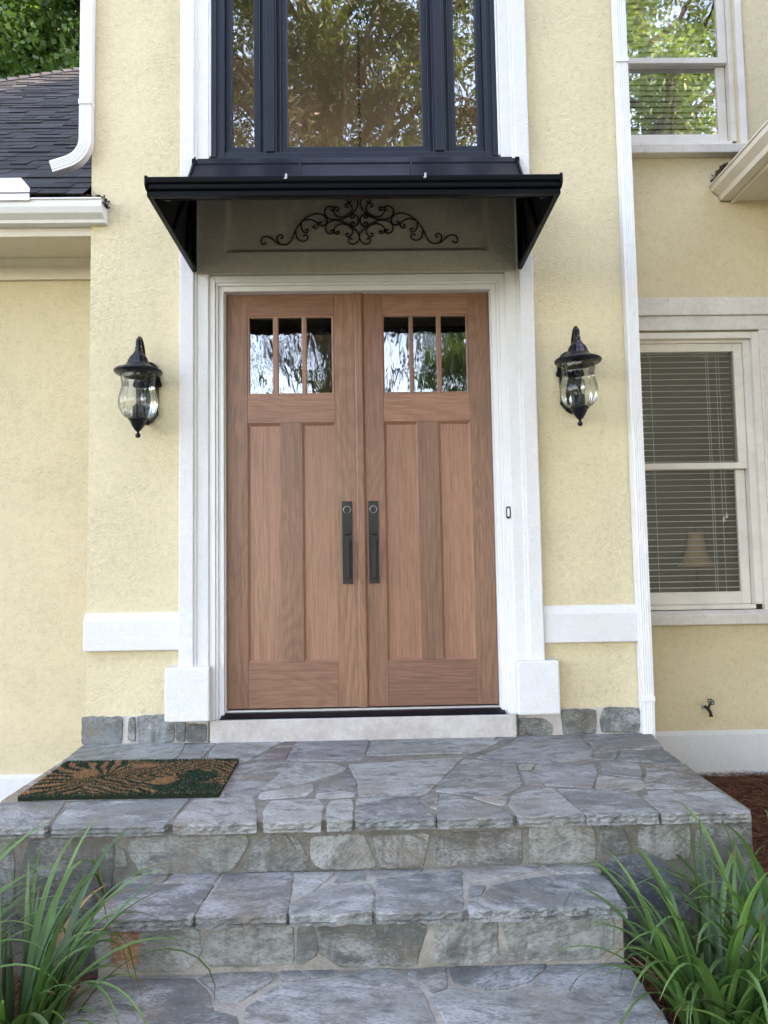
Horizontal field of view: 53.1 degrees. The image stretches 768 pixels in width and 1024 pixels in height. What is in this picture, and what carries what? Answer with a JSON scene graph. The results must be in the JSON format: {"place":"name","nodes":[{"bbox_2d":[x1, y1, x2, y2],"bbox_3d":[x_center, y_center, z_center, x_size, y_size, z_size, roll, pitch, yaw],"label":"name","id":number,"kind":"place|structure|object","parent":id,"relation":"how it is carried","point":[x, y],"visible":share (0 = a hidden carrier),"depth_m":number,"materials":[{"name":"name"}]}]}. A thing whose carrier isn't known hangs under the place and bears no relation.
{"place":"outdoors","nodes":[
{"label":"outdoors","id":0,"kind":"place"},
{"bbox_2d":[678,528,715,591],"bbox_3d":[2.377,0.585,5.816,0.270,0.945,0.270,-1,-4,-1],"label":"table lamp","id":1,"kind":"object","parent":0,"point":[696,548],"visible":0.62,"depth_m":5.78,"materials":[{"name":"beige fabric"}]},
{"label":"ground","id":2,"kind":"structure","parent":0,"visible":0},
{"bbox_2d":[0,0,79,78],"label":"oak tree","id":3,"kind":"object","parent":2,"relation":"on","point":[38,36],"visible":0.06,"depth_m":16.83,"materials":[{"name":"green plant"}]},
{"bbox_2d":[1,970,97,1017],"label":"planting bed","id":4,"kind":"object","parent":2,"relation":"on","point":[16,981],"depth_m":2.86,"materials":[{"name":"brown plant"}]},
{"bbox_2d":[0,812,93,987],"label":"ornamental grass","id":5,"kind":"object","parent":4,"relation":"on","point":[2,889],"depth_m":2.68,"materials":[{"name":"green plant"}]},
{"bbox_2d":[0,811,215,1023],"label":"ornamental grass","id":6,"kind":"object","parent":4,"relation":"on","point":[34,1007],"depth_m":2.48,"materials":[{"name":"green plant"}]},
{"bbox_2d":[0,733,754,1023],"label":"entrance steps","id":7,"kind":"structure","parent":2,"relation":"on","point":[413,881],"depth_m":2.96,"materials":[{"name":"grey stone"}]},
{"bbox_2d":[18,758,239,800],"bbox_3d":[-1.158,1.239,3.596,0.899,0.024,0.636,-1,-4,-1],"label":"doormat","id":8,"kind":"object","parent":7,"relation":"on","point":[128,779],"visible":1,"depth_m":3.52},
{"bbox_2d":[0,0,767,801],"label":"house","id":9,"kind":"structure","parent":2,"relation":"on","point":[256,532],"depth_m":4.63,"materials":[{"name":"yellow paint"}]},
{"bbox_2d":[30,194,100,196],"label":"leaf litter","id":10,"kind":"object","parent":9,"relation":"on","point":[74,195],"visible":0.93,"depth_m":4.52,"materials":[{"name":"brown plant"}]},
{"bbox_2d":[97,195,109,208],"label":"leaf litter","id":11,"kind":"object","parent":9,"relation":"on","point":[105,204],"visible":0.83,"depth_m":4.55,"materials":[{"name":"brown plant"}]},
{"bbox_2d":[113,336,162,437],"bbox_3d":[-1.393,-0.711,4.377,0.268,0.593,0.320,-1,-4,-1],"label":"wall lantern","id":12,"kind":"object","parent":9,"relation":"attached to","point":[141,370],"depth_m":4.38,"materials":[{"name":"black metal"}]},
{"bbox_2d":[226,294,358,708],"bbox_3d":[-0.548,-0.094,4.563,0.772,2.480,0.110,-1,-4,-1],"label":"door","id":13,"kind":"structure","parent":9,"relation":"in","point":[292,599],"depth_m":4.57,"materials":[{"name":"brown wood"}]},
{"bbox_2d":[144,154,562,271],"bbox_3d":[-0.151,-1.823,4.099,1.954,0.728,0.995,-1,-4,-1],"label":"awning","id":14,"kind":"object","parent":9,"relation":"attached to","point":[173,200],"visible":1,"depth_m":3.86,"materials":[{"name":"black metal"}]},
{"bbox_2d":[211,0,500,157],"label":"window","id":15,"kind":"structure","parent":9,"relation":"in","point":[271,94],"depth_m":4.69,"materials":[{"name":"blue paint"}]},
{"bbox_2d":[347,10,368,146],"bbox_3d":[-0.196,-2.826,6.319,0.296,2.606,0.296,-3,-4,21],"label":"pendant light","id":16,"kind":"object","parent":9,"relation":"hanging from","point":[358,19],"visible":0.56,"depth_m":6.37,"materials":[{"name":"metal"}]},
{"bbox_2d":[260,199,457,245],"bbox_3d":[-0.149,-1.765,4.624,1.188,0.326,0.024,-1,-4,-1],"label":"iron scroll","id":17,"kind":"object","parent":9,"relation":"attached to","point":[366,226],"visible":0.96,"depth_m":4.61,"materials":[{"name":"black metal"}]},
{"bbox_2d":[210,713,516,743],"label":"sill","id":18,"kind":"structure","parent":9,"relation":"in","point":[494,725],"depth_m":4.36,"materials":[{"name":"stone"}]},
{"bbox_2d":[321,326,466,392],"bbox_3d":[0.308,-1.288,7.620,1.850,1.110,0.200,-1,-4,-1],"label":"stair railing","id":19,"kind":"object","parent":9,"relation":"attached to","point":[431,330],"visible":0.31,"depth_m":7.63,"materials":[{"name":"brown metal"}]},
{"bbox_2d":[363,293,498,705],"bbox_3d":[0.271,-0.107,4.578,0.767,2.480,0.110,-1,-4,-1],"label":"door","id":20,"kind":"structure","parent":9,"relation":"in","point":[431,575],"depth_m":4.58,"materials":[{"name":"brown wood"}]},
{"bbox_2d":[506,506,510,518],"bbox_3d":[0.727,0.002,4.488,0.025,0.072,0.014,-1,-4,-1],"label":"doorbell","id":21,"kind":"object","parent":9,"relation":"attached to","point":[508,514],"visible":1,"depth_m":4.48,"materials":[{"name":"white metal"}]},
{"bbox_2d":[554,326,601,425],"bbox_3d":[1.114,-0.783,4.428,0.268,0.593,0.320,-1,-4,-1],"label":"wall lantern","id":22,"kind":"object","parent":9,"relation":"attached to","point":[574,360],"depth_m":4.43,"materials":[{"name":"black metal"}]},
{"bbox_2d":[627,33,716,134],"bbox_3d":[1.841,-3.229,5.422,0.990,1.358,0.057,-1,-4,-1],"label":"window blind","id":23,"kind":"object","parent":9,"relation":"attached to","point":[693,110],"depth_m":5.40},
{"bbox_2d":[625,0,747,157],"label":"window","id":24,"kind":"structure","parent":9,"relation":"in","point":[697,33],"depth_m":5.32,"materials":[{"name":"white paint"}]},
{"bbox_2d":[640,353,738,591],"bbox_3d":[1.890,-0.275,5.201,0.990,1.713,0.071,-1,-4,-1],"label":"window blind","id":25,"kind":"object","parent":9,"relation":"attached to","point":[709,449],"depth_m":5.21,"materials":[{"name":"beige plastic"}]},
{"bbox_2d":[638,296,767,625],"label":"window","id":26,"kind":"structure","parent":9,"relation":"in","point":[748,351],"depth_m":5.10,"materials":[{"name":"white paint"}]},
{"bbox_2d":[701,699,713,716],"bbox_3d":[2.076,1.249,4.918,0.050,0.113,0.093,0,-4,-12],"label":"hose tap","id":27,"kind":"object","parent":9,"relation":"attached to","point":[704,707],"visible":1,"depth_m":4.90,"materials":[{"name":"black metal"}]},
{"bbox_2d":[710,162,727,181],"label":"leaf litter","id":28,"kind":"object","parent":9,"relation":"on","point":[721,168],"visible":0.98,"depth_m":5.07,"materials":[{"name":"brown plant"}]},
{"bbox_2d":[627,770,767,1022],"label":"planting bed","id":29,"kind":"object","parent":2,"relation":"on","point":[726,783],"visible":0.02,"depth_m":4.36,"materials":[{"name":"brown plant"}]},
{"bbox_2d":[536,800,767,1023],"bbox_3d":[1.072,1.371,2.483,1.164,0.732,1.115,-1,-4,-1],"label":"ornamental grass","id":30,"kind":"object","parent":29,"relation":"on","point":[679,984],"depth_m":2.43,"materials":[{"name":"green plant"}]},
{"bbox_2d":[624,951,698,1023],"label":"pine straw","id":31,"kind":"object","parent":29,"relation":"on","point":[666,1010],"visible":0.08,"depth_m":2.76,"materials":[{"name":"brown plant"}]},
{"bbox_2d":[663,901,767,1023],"bbox_3d":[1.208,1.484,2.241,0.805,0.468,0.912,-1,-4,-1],"label":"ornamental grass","id":32,"kind":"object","parent":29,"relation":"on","point":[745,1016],"depth_m":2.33,"materials":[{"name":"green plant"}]}
]}

